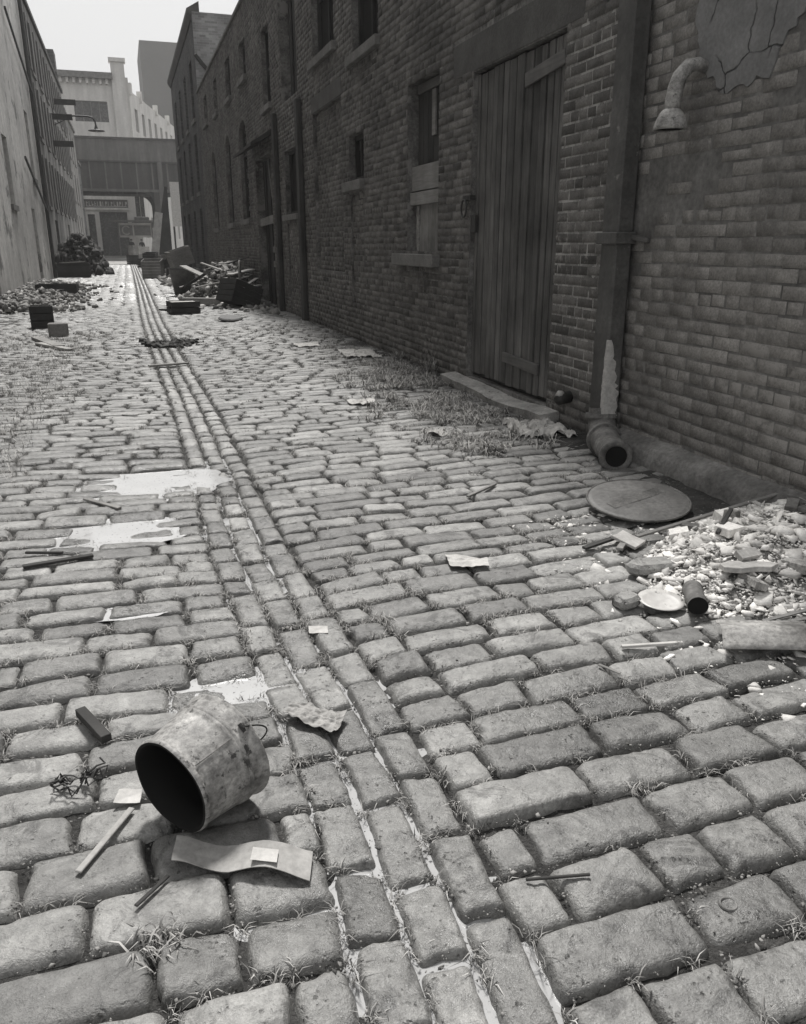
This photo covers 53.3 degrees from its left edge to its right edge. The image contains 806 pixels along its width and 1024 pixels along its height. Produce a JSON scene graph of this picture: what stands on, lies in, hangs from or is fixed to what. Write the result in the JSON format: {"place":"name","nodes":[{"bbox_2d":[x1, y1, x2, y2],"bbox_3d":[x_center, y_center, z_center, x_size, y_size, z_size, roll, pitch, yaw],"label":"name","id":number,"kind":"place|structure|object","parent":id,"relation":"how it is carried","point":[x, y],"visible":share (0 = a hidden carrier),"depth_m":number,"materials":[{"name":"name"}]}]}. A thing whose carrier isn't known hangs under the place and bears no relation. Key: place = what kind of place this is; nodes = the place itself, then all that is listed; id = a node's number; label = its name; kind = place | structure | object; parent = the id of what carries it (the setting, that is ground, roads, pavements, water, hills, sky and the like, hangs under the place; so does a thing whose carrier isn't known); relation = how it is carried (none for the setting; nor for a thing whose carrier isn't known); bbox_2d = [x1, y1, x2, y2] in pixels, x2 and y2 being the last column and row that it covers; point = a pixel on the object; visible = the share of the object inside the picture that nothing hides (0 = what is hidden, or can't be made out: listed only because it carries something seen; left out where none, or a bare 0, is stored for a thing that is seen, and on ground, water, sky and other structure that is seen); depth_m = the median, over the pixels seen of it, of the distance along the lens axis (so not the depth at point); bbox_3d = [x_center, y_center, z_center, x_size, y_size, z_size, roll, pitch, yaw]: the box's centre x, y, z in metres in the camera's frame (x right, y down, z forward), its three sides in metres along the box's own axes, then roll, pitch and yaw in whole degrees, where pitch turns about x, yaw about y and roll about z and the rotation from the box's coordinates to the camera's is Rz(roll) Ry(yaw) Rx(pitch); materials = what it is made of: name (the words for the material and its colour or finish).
{"place":"outdoors","nodes":[
{"label":"outdoors","id":0,"kind":"place"},
{"bbox_2d":[104,256,125,257],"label":"pavement","id":1,"kind":"structure","parent":0,"point":[114,256],"depth_m":83.53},
{"bbox_2d":[57,57,153,255],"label":"pale corner block","id":2,"kind":"structure","parent":1,"relation":"on","point":[102,99],"depth_m":81.61,"materials":[{"name":"white concrete"}]},
{"bbox_2d":[74,101,108,121],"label":"window","id":3,"kind":"structure","parent":2,"relation":"in","point":[97,110],"depth_m":81.24,"materials":[{"name":"glass"}]},
{"bbox_2d":[88,214,97,244],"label":"window","id":4,"kind":"structure","parent":2,"relation":"in","point":[91,217],"depth_m":84.42,"materials":[{"name":"grey glass"}]},
{"bbox_2d":[99,212,130,255],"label":"window","id":5,"kind":"structure","parent":2,"relation":"in","point":[109,230],"depth_m":85.18,"materials":[{"name":"glass"}]},
{"bbox_2d":[135,197,144,216],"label":"window","id":6,"kind":"structure","parent":2,"relation":"in","point":[138,204],"depth_m":85.22,"materials":[{"name":"grey glass"}]},
{"bbox_2d":[108,220,152,255],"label":"framed shop sign","id":7,"kind":"object","parent":1,"relation":"on","point":[143,230],"visible":0.94,"depth_m":83.98,"materials":[{"name":"wood"}]},
{"bbox_2d":[128,83,183,251],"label":"receding street wing","id":8,"kind":"structure","parent":1,"relation":"on","point":[148,121],"depth_m":90.69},
{"bbox_2d":[105,258,129,263],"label":"street","id":9,"kind":"structure","parent":0,"point":[117,260],"depth_m":69.29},
{"bbox_2d":[74,135,177,223],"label":"railway viaduct","id":10,"kind":"object","parent":9,"relation":"on","point":[146,168],"visible":0.21,"depth_m":70.39,"materials":[{"name":"paint"}]},
{"bbox_2d":[27,0,237,94],"label":"sky","id":11,"kind":"structure","parent":0,"point":[82,35],"materials":[{"name":"white"}]},
{"bbox_2d":[169,182,181,248],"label":"torn poster hoarding","id":12,"kind":"object","parent":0,"point":[175,204],"visible":0.38,"depth_m":59.78,"materials":[{"name":"paper"}]},
{"bbox_2d":[167,1,230,270],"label":"corner building","id":13,"kind":"structure","parent":0,"point":[200,35],"depth_m":32.74,"materials":[{"name":"grey brick"}]},
{"bbox_2d":[0,264,805,1023],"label":"cobblestone road","id":14,"kind":"structure","parent":0,"point":[628,934],"depth_m":2.40,"materials":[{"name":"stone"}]},
{"bbox_2d":[0,333,78,483],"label":"weeds","id":15,"kind":"object","parent":14,"relation":"on","point":[57,372],"visible":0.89,"depth_m":7.60,"materials":[{"name":"grey plant"}]},
{"bbox_2d":[28,304,53,327],"bbox_3d":[-6.013,-3.259,13.362,0.360,0.348,0.350,-8,20,-23],"label":"wooden crate","id":16,"kind":"object","parent":14,"relation":"on","point":[41,316],"visible":0.91,"depth_m":13.21,"materials":[{"name":"brown wood"}]},
{"bbox_2d":[31,336,64,345],"bbox_3d":[-4.958,-2.368,11.196,0.140,0.043,1.360,-13,22,-33],"label":"long board","id":17,"kind":"object","parent":14,"relation":"on","point":[44,340],"visible":0.86,"depth_m":11.21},
{"bbox_2d":[35,342,73,350],"bbox_3d":[-4.667,-2.213,10.738,0.918,0.038,0.100,16,24,40],"label":"thin board","id":18,"kind":"object","parent":14,"relation":"on","point":[43,344],"visible":0.98,"depth_m":10.63,"materials":[{"name":"wood"}]},
{"bbox_2d":[22,553,93,568],"bbox_3d":[-1.512,0.214,3.526,0.289,0.020,0.030,-11,22,-30],"label":"dark lath","id":19,"kind":"object","parent":14,"relation":"on","point":[56,561],"visible":1,"depth_m":3.51,"materials":[{"name":"brown wood"}]},
{"bbox_2d":[47,322,68,336],"bbox_3d":[-5.231,-2.767,12.185,0.286,0.200,0.198,-6,19,-17],"label":"cobble chunk","id":20,"kind":"object","parent":14,"relation":"on","point":[59,329],"visible":0.93,"depth_m":12.11,"materials":[{"name":"stone"}]},
{"bbox_2d":[56,263,91,276],"bbox_3d":[-13.732,-10.089,33.487,1.300,0.538,0.800,-8,20,-23],"label":"wooden crate","id":21,"kind":"object","parent":14,"relation":"on","point":[73,269],"visible":0.91,"depth_m":33.16,"materials":[{"name":"grey wood"}]},
{"bbox_2d":[0,278,156,313],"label":"rubble","id":22,"kind":"object","parent":14,"relation":"on","point":[20,299],"visible":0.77,"depth_m":19.00,"materials":[{"name":"stone"}]},
{"bbox_2d":[35,283,79,294],"bbox_3d":[-9.457,-6.104,21.983,1.050,0.268,0.500,-4,19,-12],"label":"wooden crate","id":23,"kind":"object","parent":22,"relation":"on","point":[71,288],"visible":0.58,"depth_m":21.78,"materials":[{"name":"grey wood"}]},
{"bbox_2d":[49,757,107,797],"bbox_3d":[-0.837,0.691,2.078,0.145,0.039,0.095,-11,21,-29],"label":"wire tangle","id":24,"kind":"object","parent":14,"relation":"on","point":[62,780],"visible":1,"depth_m":2.08,"materials":[{"name":"black metal"}]},
{"bbox_2d":[55,232,114,275],"bbox_3d":[-15.789,-12.879,40.194,2.525,2.191,15.344,-6,19,-17],"label":"dark refuse heap","id":25,"kind":"object","parent":14,"relation":"on","point":[75,246],"visible":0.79,"depth_m":36.52,"materials":[{"name":"grey"}]},
{"bbox_2d":[75,706,111,743],"bbox_3d":[-0.900,0.617,2.333,0.030,0.024,0.191,-16,24,-39],"label":"wood block","id":26,"kind":"object","parent":14,"relation":"on","point":[93,724],"depth_m":2.31,"materials":[{"name":"wood"}]},
{"bbox_2d":[83,497,121,508],"bbox_3d":[-1.618,-0.047,4.317,0.284,0.013,0.028,11,22,31],"label":"pale lath","id":27,"kind":"object","parent":14,"relation":"on","point":[102,503],"visible":1,"depth_m":4.30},
{"bbox_2d":[75,807,134,872],"bbox_3d":[-0.697,0.767,1.887,0.016,0.012,0.226,4,19,12],"label":"lath","id":28,"kind":"object","parent":14,"relation":"on","point":[94,852],"visible":1,"depth_m":1.88,"materials":[{"name":"wood"}]},
{"bbox_2d":[44,517,184,555],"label":"puddle","id":29,"kind":"object","parent":14,"relation":"on","point":[124,532],"visible":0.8,"depth_m":3.96,"materials":[{"name":"liquid"}]},
{"bbox_2d":[113,788,141,802],"bbox_3d":[-0.694,0.720,2.038,0.067,0.009,0.061,-1,19,-4],"label":"paper scrap","id":30,"kind":"object","parent":14,"relation":"on","point":[125,795],"visible":1,"depth_m":2.04,"materials":[{"name":"paper"}]},
{"bbox_2d":[96,604,166,621],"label":"puddle","id":31,"kind":"object","parent":14,"relation":"on","point":[107,614],"visible":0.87,"depth_m":3.08,"materials":[{"name":"liquid"}]},
{"bbox_2d":[66,469,232,506],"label":"puddle","id":32,"kind":"object","parent":14,"relation":"on","point":[145,483],"visible":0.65,"depth_m":4.85,"materials":[{"name":"liquid"}]},
{"bbox_2d":[134,875,169,906],"bbox_3d":[-0.541,0.817,1.733,0.010,0.007,0.099,9,20,25],"label":"short splinter","id":33,"kind":"object","parent":14,"relation":"on","point":[151,890],"visible":1,"depth_m":1.73,"materials":[{"name":"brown wood"}]},
{"bbox_2d":[141,258,164,278],"bbox_3d":[-10.335,-10.053,33.176,0.777,0.792,0.785,-2,19,-5],"label":"wooden crate","id":34,"kind":"object","parent":14,"relation":"on","point":[152,268],"visible":0.98,"depth_m":32.90,"materials":[{"name":"wood"}]},
{"bbox_2d":[104,912,204,972],"bbox_3d":[-0.499,0.861,1.617,0.195,0.038,0.148,-6,19,-17],"label":"grass tuft","id":35,"kind":"object","parent":14,"relation":"on","point":[151,952],"visible":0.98,"depth_m":1.62,"materials":[{"name":"plant"}]},
{"bbox_2d":[151,212,162,253],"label":"pale leaning board","id":36,"kind":"object","parent":14,"relation":"on","point":[157,227],"visible":0.64,"depth_m":52.30,"materials":[{"name":"wood"}]},
{"bbox_2d":[159,187,171,254],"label":"leaning timber stack","id":37,"kind":"object","parent":14,"relation":"on","point":[165,243],"visible":0.57,"depth_m":52.92,"materials":[{"name":"grey wood"}]},
{"bbox_2d":[139,337,203,349],"bbox_3d":[-3.273,-2.382,11.374,0.896,0.139,1.028,-6,19,-17],"label":"gutter clod heap","id":38,"kind":"object","parent":14,"relation":"on","point":[174,342],"visible":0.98,"depth_m":11.23,"materials":[{"name":"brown soil"}]},
{"bbox_2d":[157,267,202,286],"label":"litter","id":39,"kind":"object","parent":14,"relation":"on","point":[165,280],"visible":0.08,"depth_m":29.53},
{"bbox_2d":[167,267,196,294],"bbox_3d":[-6.020,-6.316,21.996,0.778,0.714,0.778,-6,19,-17],"label":"wooden crate","id":40,"kind":"object","parent":14,"relation":"on","point":[179,276],"visible":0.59,"depth_m":21.73,"materials":[{"name":"grey wood"}]},
{"bbox_2d":[166,300,200,313],"bbox_3d":[-4.478,-4.180,16.363,0.580,0.228,0.500,-9,21,-25],"label":"wooden crate","id":41,"kind":"object","parent":14,"relation":"on","point":[182,306],"visible":1,"depth_m":16.18,"materials":[{"name":"brown wood"}]},
{"bbox_2d":[182,297,220,305],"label":"heavy beam","id":42,"kind":"structure","parent":14,"relation":"on","point":[208,301],"depth_m":18.12,"materials":[{"name":"wood"}]},
{"bbox_2d":[135,694,269,832],"bbox_3d":[-0.467,0.600,2.004,0.292,0.282,0.311,12,22,33],"label":"pail","id":43,"kind":"object","parent":14,"relation":"on","point":[201,761],"visible":1,"depth_m":1.92,"materials":[{"name":"metal"}]},
{"bbox_2d":[167,671,283,712],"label":"puddle","id":44,"kind":"object","parent":14,"relation":"on","point":[232,692],"visible":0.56,"depth_m":2.62,"materials":[{"name":"liquid"}]},
{"bbox_2d":[175,261,279,314],"bbox_3d":[-4.874,-5.920,20.658,1.938,1.037,11.310,-6,19,-17],"label":"scrap heap","id":45,"kind":"object","parent":14,"relation":"on","point":[209,291],"visible":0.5,"depth_m":19.44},
{"bbox_2d":[164,246,194,267],"bbox_3d":[-6.514,-7.427,23.431,0.736,0.649,0.500,-11,22,-31],"label":"tilted box","id":46,"kind":"object","parent":45,"relation":"on","point":[178,256],"visible":0.9,"depth_m":23.25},
{"bbox_2d":[218,315,242,320],"bbox_3d":[-3.156,-3.551,14.701,0.460,0.084,0.457,-6,19,-17],"label":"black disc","id":47,"kind":"object","parent":14,"relation":"on","point":[230,318],"visible":1,"depth_m":14.62,"materials":[{"name":"metal"}]},
{"bbox_2d":[216,278,263,306],"bbox_3d":[-3.625,-4.828,17.822,0.600,0.716,0.872,17,25,40],"label":"wooden crate","id":48,"kind":"object","parent":14,"relation":"on","point":[233,291],"visible":0.88,"depth_m":17.59,"materials":[{"name":"brown wood"}]},
{"bbox_2d":[171,835,312,880],"bbox_3d":[-0.365,0.777,1.816,0.326,0.042,0.083,1,19,4],"label":"cardboard strip","id":49,"kind":"object","parent":14,"relation":"on","point":[289,859],"visible":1,"depth_m":1.81,"materials":[{"name":"cardboard"}]},
{"bbox_2d":[234,909,328,941],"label":"puddle","id":50,"kind":"object","parent":14,"relation":"on","point":[244,938],"visible":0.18,"depth_m":1.69,"materials":[{"name":"liquid"}]},
{"bbox_2d":[283,701,346,731],"bbox_3d":[-0.265,0.606,2.406,0.201,0.028,0.107,8,20,23],"label":"crumpled paper","id":51,"kind":"object","parent":14,"relation":"on","point":[310,714],"visible":1,"depth_m":2.40,"materials":[{"name":"paper"}]},
{"bbox_2d":[309,626,327,632],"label":"white paper square","id":52,"kind":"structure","parent":14,"relation":"on","point":[318,629],"depth_m":2.95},
{"bbox_2d":[337,348,381,356],"bbox_3d":[-0.556,-2.013,10.123,0.445,0.048,0.756,-4,19,-12],"label":"torn newspaper","id":53,"kind":"object","parent":14,"relation":"on","point":[362,352],"visible":0.99,"depth_m":10.10,"materials":[{"name":"paper"}]},
{"bbox_2d":[347,397,374,404],"bbox_3d":[-0.371,-0.980,7.059,0.242,0.042,0.252,-2,19,-6],"label":"white rag","id":54,"kind":"object","parent":14,"relation":"on","point":[353,401],"visible":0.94,"depth_m":7.04,"materials":[{"name":"fabric"}]},
{"bbox_2d":[200,459,563,1023],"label":"gutter water","id":55,"kind":"structure","parent":14,"relation":"on","point":[489,1010],"depth_m":1.76,"materials":[{"name":"liquid"}]},
{"bbox_2d":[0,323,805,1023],"bbox_3d":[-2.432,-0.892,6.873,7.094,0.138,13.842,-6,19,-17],"label":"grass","id":56,"kind":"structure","parent":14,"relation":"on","point":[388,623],"depth_m":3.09,"materials":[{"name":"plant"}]},
{"bbox_2d":[398,357,440,374],"bbox_3d":[0.258,-1.562,8.526,0.746,0.228,0.783,-15,24,-38],"label":"grass tuft","id":57,"kind":"object","parent":14,"relation":"on","point":[432,368],"visible":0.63,"depth_m":8.52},
{"bbox_2d":[323,342,560,475],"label":"weeds","id":58,"kind":"object","parent":14,"relation":"on","point":[450,400],"visible":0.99,"depth_m":6.74,"materials":[{"name":"grey plant"}]},
{"bbox_2d":[445,554,489,566],"bbox_3d":[0.281,0.211,3.527,0.202,0.019,0.135,2,19,6],"label":"flattened wrapper","id":59,"kind":"object","parent":14,"relation":"on","point":[460,560],"visible":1,"depth_m":3.52,"materials":[{"name":"paper"}]},
{"bbox_2d":[503,417,576,437],"bbox_3d":[1.007,-0.633,5.941,0.422,0.084,0.519,-3,19,-9],"label":"crumpled rag","id":60,"kind":"object","parent":14,"relation":"on","point":[515,425],"visible":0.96,"depth_m":5.89,"materials":[{"name":"fabric"}]},
{"bbox_2d":[526,873,589,880],"bbox_3d":[0.342,0.804,1.769,0.144,0.010,0.007,-1,19,-4],"label":"dark twig","id":61,"kind":"object","parent":14,"relation":"on","point":[558,877],"visible":1,"depth_m":1.77,"materials":[{"name":"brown wood"}]},
{"bbox_2d":[582,536,613,549],"bbox_3d":[0.934,0.136,3.728,0.246,0.033,0.028,-10,21,-28],"label":"dark plank piece","id":62,"kind":"object","parent":14,"relation":"on","point":[597,543],"visible":0.76,"depth_m":3.70,"materials":[{"name":"grey wood"}]},
{"bbox_2d":[585,407,632,469],"bbox_3d":[1.329,-0.495,5.258,0.230,0.315,0.688,1,18,4],"label":"pipe outlet","id":63,"kind":"object","parent":14,"relation":"on","point":[608,446],"visible":0.88,"depth_m":5.09,"materials":[{"name":"metal"}]},
{"bbox_2d":[612,591,640,610],"bbox_3d":[0.868,0.346,3.126,0.111,0.050,0.084,-13,22,-34],"label":"broken cobble","id":64,"kind":"object","parent":14,"relation":"on","point":[625,600],"visible":1,"depth_m":3.10,"materials":[{"name":"stone"}]},
{"bbox_2d":[611,530,645,549],"bbox_3d":[1.044,0.128,3.712,0.129,0.039,0.110,16,25,40],"label":"plaster slab","id":65,"kind":"object","parent":14,"relation":"on","point":[631,541],"depth_m":3.70,"materials":[{"name":"paint"}]},
{"bbox_2d":[586,479,691,522],"bbox_3d":[1.234,-0.065,4.215,0.537,0.074,0.535,-6,19,-17],"label":"round lid","id":66,"kind":"object","parent":14,"relation":"on","point":[636,500],"visible":1,"depth_m":4.18,"materials":[{"name":"metal"}]},
{"bbox_2d":[621,641,682,648],"bbox_3d":[0.869,0.462,2.798,0.224,0.011,0.014,-3,19,-8],"label":"white stick","id":67,"kind":"object","parent":14,"relation":"on","point":[652,644],"visible":1,"depth_m":2.79,"materials":[{"name":"wood"}]},
{"bbox_2d":[501,497,805,721],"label":"plaster fragments","id":68,"kind":"object","parent":14,"relation":"on","point":[703,544],"visible":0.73,"depth_m":3.32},
{"bbox_2d":[626,556,674,576],"bbox_3d":[1.044,0.230,3.393,0.207,0.050,0.116,-6,19,-17],"label":"broken cobble","id":69,"kind":"object","parent":68,"relation":"on","point":[643,567],"visible":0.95,"depth_m":3.36,"materials":[{"name":"stone"}]},
{"bbox_2d":[668,526,687,538],"bbox_3d":[1.288,0.095,3.747,0.093,0.052,0.090,5,19,16],"label":"plaster lump","id":70,"kind":"object","parent":68,"relation":"on","point":[673,532],"visible":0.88,"depth_m":3.73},
{"bbox_2d":[682,580,708,615],"bbox_3d":[1.119,0.327,3.079,0.078,0.080,0.162,4,19,11],"label":"tin can","id":71,"kind":"object","parent":68,"relation":"on","point":[695,599],"visible":1,"depth_m":3.02,"materials":[{"name":"metal"}]},
{"bbox_2d":[715,508,732,534],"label":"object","id":72,"kind":"object","parent":68,"relation":"on","point":[725,518],"visible":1,"depth_m":3.54,"materials":[{"name":"grey wood"}]},
{"bbox_2d":[714,522,744,537],"bbox_3d":[1.418,0.078,3.489,0.099,0.039,0.080,-11,21,-30],"label":"plaster lump","id":73,"kind":"object","parent":68,"relation":"on","point":[729,529],"visible":0.91,"depth_m":3.46,"materials":[{"name":"paint"}]},
{"bbox_2d":[720,560,777,573],"bbox_3d":[1.385,0.218,3.220,0.238,0.040,0.130,-2,19,-7],"label":"plaster slab","id":74,"kind":"object","parent":68,"relation":"on","point":[740,567],"depth_m":3.18,"materials":[{"name":"white paint"}]},
{"bbox_2d":[737,573,768,591],"bbox_3d":[1.372,0.271,3.147,0.061,0.044,0.123,-3,19,-10],"label":"plaster lump","id":75,"kind":"object","parent":68,"relation":"on","point":[753,581],"visible":0.86,"depth_m":3.11,"materials":[{"name":"paint"}]},
{"bbox_2d":[784,497,799,512],"bbox_3d":[1.763,-0.028,3.639,0.055,0.062,0.081,11,21,30],"label":"plaster lump","id":76,"kind":"object","parent":68,"relation":"on","point":[791,504],"visible":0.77,"depth_m":3.62,"materials":[{"name":"stone"}]},
{"bbox_2d":[638,589,684,610],"bbox_3d":[1.003,0.345,3.121,0.177,0.024,0.176,-6,19,-17],"label":"enamel plate","id":77,"kind":"object","parent":14,"relation":"on","point":[659,599],"visible":0.99,"depth_m":3.13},
{"bbox_2d":[635,493,777,537],"bbox_3d":[1.491,0.013,3.908,0.853,0.118,0.025,-7,20,-21],"label":"rubble lath","id":78,"kind":"object","parent":14,"relation":"on","point":[676,524],"visible":0.86,"depth_m":3.88,"materials":[{"name":"wood"}]},
{"bbox_2d":[643,512,805,619],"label":"plaster rubble","id":79,"kind":"object","parent":14,"relation":"on","point":[734,593],"visible":0.04,"depth_m":3.23,"materials":[{"name":"paint"}]},
{"bbox_2d":[734,547,762,561],"bbox_3d":[1.414,0.174,3.289,0.111,0.040,0.058,-8,20,-21],"label":"plaster lump","id":80,"kind":"object","parent":79,"relation":"on","point":[747,554],"visible":1,"depth_m":3.27,"materials":[{"name":"white paint"}]},
{"bbox_2d":[782,556,805,574],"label":"plaster slab","id":81,"kind":"object","parent":79,"relation":"on","point":[798,565],"depth_m":3.21,"materials":[{"name":"paint"}]},
{"bbox_2d":[718,896,737,911],"bbox_3d":[0.694,0.837,1.714,0.041,0.007,0.041,-6,19,-17],"label":"metal ring","id":82,"kind":"object","parent":14,"relation":"on","point":[725,908],"visible":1,"depth_m":1.71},
{"bbox_2d":[716,608,805,649],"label":"bent metal sheet","id":83,"kind":"object","parent":14,"relation":"on","point":[770,634],"visible":1,"depth_m":2.76,"materials":[{"name":"metal"}]},
{"label":"ground","id":84,"kind":"structure","parent":0,"visible":0},
{"bbox_2d":[0,0,56,299],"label":"whitewashed building","id":85,"kind":"structure","parent":84,"relation":"on","point":[26,249],"depth_m":25.69,"materials":[{"name":"white paint"}]},
{"bbox_2d":[21,0,77,262],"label":"shuttered building","id":86,"kind":"structure","parent":84,"relation":"on","point":[50,103],"depth_m":39.82,"materials":[{"name":"grey paint"}]},
{"bbox_2d":[55,115,104,131],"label":"bracket lamp","id":87,"kind":"object","parent":86,"relation":"attached to","point":[95,129],"visible":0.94,"depth_m":42.70,"materials":[{"name":"black metal"}]},
{"bbox_2d":[64,107,85,234],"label":"plain stucco building","id":88,"kind":"structure","parent":84,"relation":"on","point":[75,178],"depth_m":58.99,"materials":[{"name":"paint"}]},
{"bbox_2d":[77,160,87,234],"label":"brick shed","id":89,"kind":"structure","parent":84,"relation":"on","point":[81,190],"depth_m":66.79,"materials":[{"name":"brick"}]},
{"bbox_2d":[137,40,176,125],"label":"tall plain tower","id":90,"kind":"structure","parent":84,"relation":"on","point":[154,60],"depth_m":133.59,"materials":[{"name":"concrete"}]},
{"bbox_2d":[196,0,619,432],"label":"brick warehouse","id":91,"kind":"structure","parent":84,"relation":"on","point":[415,180],"depth_m":8.35,"materials":[{"name":"brick"}]},
{"bbox_2d":[229,145,234,222],"bbox_3d":[-4.828,-9.487,22.962,0.065,2.320,1.100,-6,19,-17],"label":"window","id":92,"kind":"structure","parent":91,"relation":"in","point":[229,145],"depth_m":23.43,"materials":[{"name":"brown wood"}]},
{"bbox_2d":[243,123,250,218],"bbox_3d":[-3.858,-8.569,20.164,0.065,2.290,1.300,-6,19,-17],"label":"window","id":93,"kind":"structure","parent":91,"relation":"in","point":[244,133],"depth_m":20.70,"materials":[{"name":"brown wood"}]},
{"bbox_2d":[265,27,270,100],"bbox_3d":[-2.637,-8.948,16.133,0.065,1.420,0.900,-6,19,-17],"label":"window","id":94,"kind":"structure","parent":91,"relation":"in","point":[266,31],"depth_m":16.44,"materials":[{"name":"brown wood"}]},
{"bbox_2d":[260,158,276,303],"bbox_3d":[-2.942,-6.248,18.010,0.155,3.110,2.254,-6,19,-17],"label":"stable door","id":95,"kind":"structure","parent":91,"relation":"in","point":[267,221],"depth_m":18.44,"materials":[{"name":"grey wood"}]},
{"bbox_2d":[289,149,297,213],"bbox_3d":[-1.948,-6.114,14.876,0.065,1.120,1.200,-6,19,-17],"label":"window","id":96,"kind":"structure","parent":91,"relation":"in","point":[292,154],"depth_m":15.27,"materials":[{"name":"black glass"}]},
{"bbox_2d":[317,0,333,51],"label":"window","id":97,"kind":"structure","parent":91,"relation":"in","point":[325,28],"depth_m":12.05,"materials":[{"name":"black glass"}]},
{"bbox_2d":[316,99,344,271],"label":"blocked window","id":98,"kind":"structure","parent":91,"relation":"in","point":[328,122],"depth_m":12.35,"materials":[{"name":"brick"}]},
{"bbox_2d":[355,133,363,178],"bbox_3d":[-0.505,-4.737,10.720,0.065,0.580,0.760,-6,19,-17],"label":"window","id":99,"kind":"structure","parent":91,"relation":"in","point":[359,139],"depth_m":10.94,"materials":[{"name":"black glass"}]},
{"bbox_2d":[358,0,377,45],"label":"window","id":100,"kind":"structure","parent":91,"relation":"in","point":[367,9],"depth_m":10.11,"materials":[{"name":"black glass"}]},
{"bbox_2d":[460,33,566,400],"bbox_3d":[0.875,-2.358,6.749,0.144,2.620,1.770,-6,19,-17],"label":"plank door","id":101,"kind":"structure","parent":91,"relation":"in","point":[520,100],"depth_m":6.60,"materials":[{"name":"grey wood"}]},
{"bbox_2d":[554,390,572,404],"bbox_3d":[1.190,-0.852,5.963,0.140,0.107,0.089,-11,21,-29],"label":"drain stub","id":102,"kind":"object","parent":91,"relation":"attached to","point":[562,397],"visible":1,"depth_m":5.93,"materials":[{"name":"black metal"}]},
{"bbox_2d":[616,0,805,505],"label":"painted brick building","id":103,"kind":"structure","parent":84,"relation":"on","point":[712,395],"depth_m":4.31,"materials":[{"name":"brick"}]},
{"bbox_2d":[589,0,651,419],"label":"downpipe","id":104,"kind":"object","parent":103,"relation":"attached to","point":[617,237],"visible":0.99,"depth_m":4.97,"materials":[{"name":"metal"}]},
{"bbox_2d":[653,57,708,132],"bbox_3d":[1.496,-2.232,4.282,0.307,0.364,0.180,-6,19,-17],"label":"vent pipe","id":105,"kind":"object","parent":103,"relation":"attached to","point":[671,117],"visible":1,"depth_m":4.24,"materials":[{"name":"metal"}]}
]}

